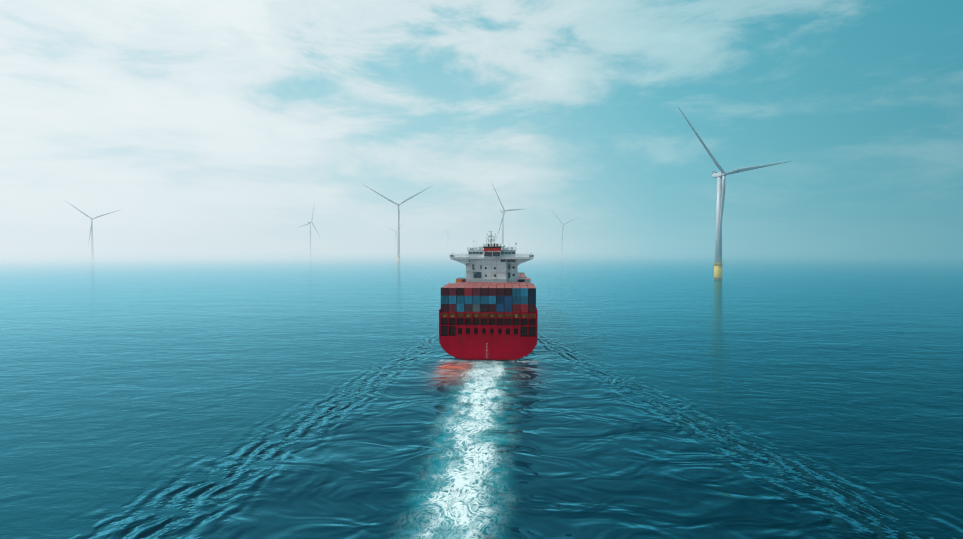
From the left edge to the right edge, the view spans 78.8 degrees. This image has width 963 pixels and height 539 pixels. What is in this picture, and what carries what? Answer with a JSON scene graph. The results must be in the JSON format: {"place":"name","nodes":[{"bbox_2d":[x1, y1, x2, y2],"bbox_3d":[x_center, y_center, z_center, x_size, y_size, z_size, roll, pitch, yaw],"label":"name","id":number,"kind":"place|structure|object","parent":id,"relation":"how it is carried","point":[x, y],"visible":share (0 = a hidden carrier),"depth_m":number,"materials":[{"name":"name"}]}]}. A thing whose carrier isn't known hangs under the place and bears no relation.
{"place":"outdoors","nodes":[
{"label":"outdoors","id":0,"kind":"place"},
{"bbox_2d":[0,248,962,538],"bbox_3d":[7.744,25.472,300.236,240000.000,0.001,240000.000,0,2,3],"label":"sea","id":1,"kind":"structure","parent":0,"point":[342,394],"depth_m":142.50,"materials":[{"name":"liquid"}]},
{"bbox_2d":[63,199,121,258],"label":"wind turbine","id":2,"kind":"object","parent":1,"relation":"on","point":[91,234],"visible":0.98,"depth_m":1919.15,"materials":[{"name":"white metal"}]},
{"bbox_2d":[300,202,321,256],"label":"wind turbine","id":3,"kind":"object","parent":1,"relation":"on","point":[310,233],"visible":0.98,"depth_m":2404.98,"materials":[{"name":"white metal"}]},
{"bbox_2d":[383,222,404,252],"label":"wind turbine","id":4,"kind":"object","parent":1,"relation":"on","point":[395,236],"visible":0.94,"depth_m":3705.66,"materials":[{"name":"white metal"}]},
{"bbox_2d":[364,185,429,261],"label":"wind turbine","id":5,"kind":"object","parent":1,"relation":"on","point":[398,244],"visible":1,"depth_m":1453.87,"materials":[{"name":"white metal"}]},
{"bbox_2d":[444,224,452,252],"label":"wind turbine","id":6,"kind":"object","parent":1,"relation":"on","point":[447,238],"visible":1,"depth_m":4053.63,"materials":[{"name":"white metal"}]},
{"bbox_2d":[439,234,537,360],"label":"container ship","id":7,"kind":"object","parent":1,"relation":"on","point":[488,310],"visible":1,"depth_m":190.90},
{"bbox_2d":[492,184,521,249],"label":"wind turbine","id":8,"kind":"object","parent":1,"relation":"on","point":[503,210],"visible":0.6,"depth_m":1662.40,"materials":[{"name":"white metal"}]},
{"bbox_2d":[552,211,573,255],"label":"wind turbine","id":9,"kind":"object","parent":1,"relation":"on","point":[562,224],"visible":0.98,"depth_m":2649.84,"materials":[{"name":"white metal"}]},
{"bbox_2d":[676,104,790,279],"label":"wind turbine","id":10,"kind":"object","parent":1,"relation":"on","point":[721,185],"visible":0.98,"depth_m":664.65,"materials":[{"name":"white metal"}]},
{"bbox_2d":[0,0,962,247],"label":"sky","id":11,"kind":"structure","parent":0,"point":[208,123],"materials":[{"name":"blue"}]}
]}

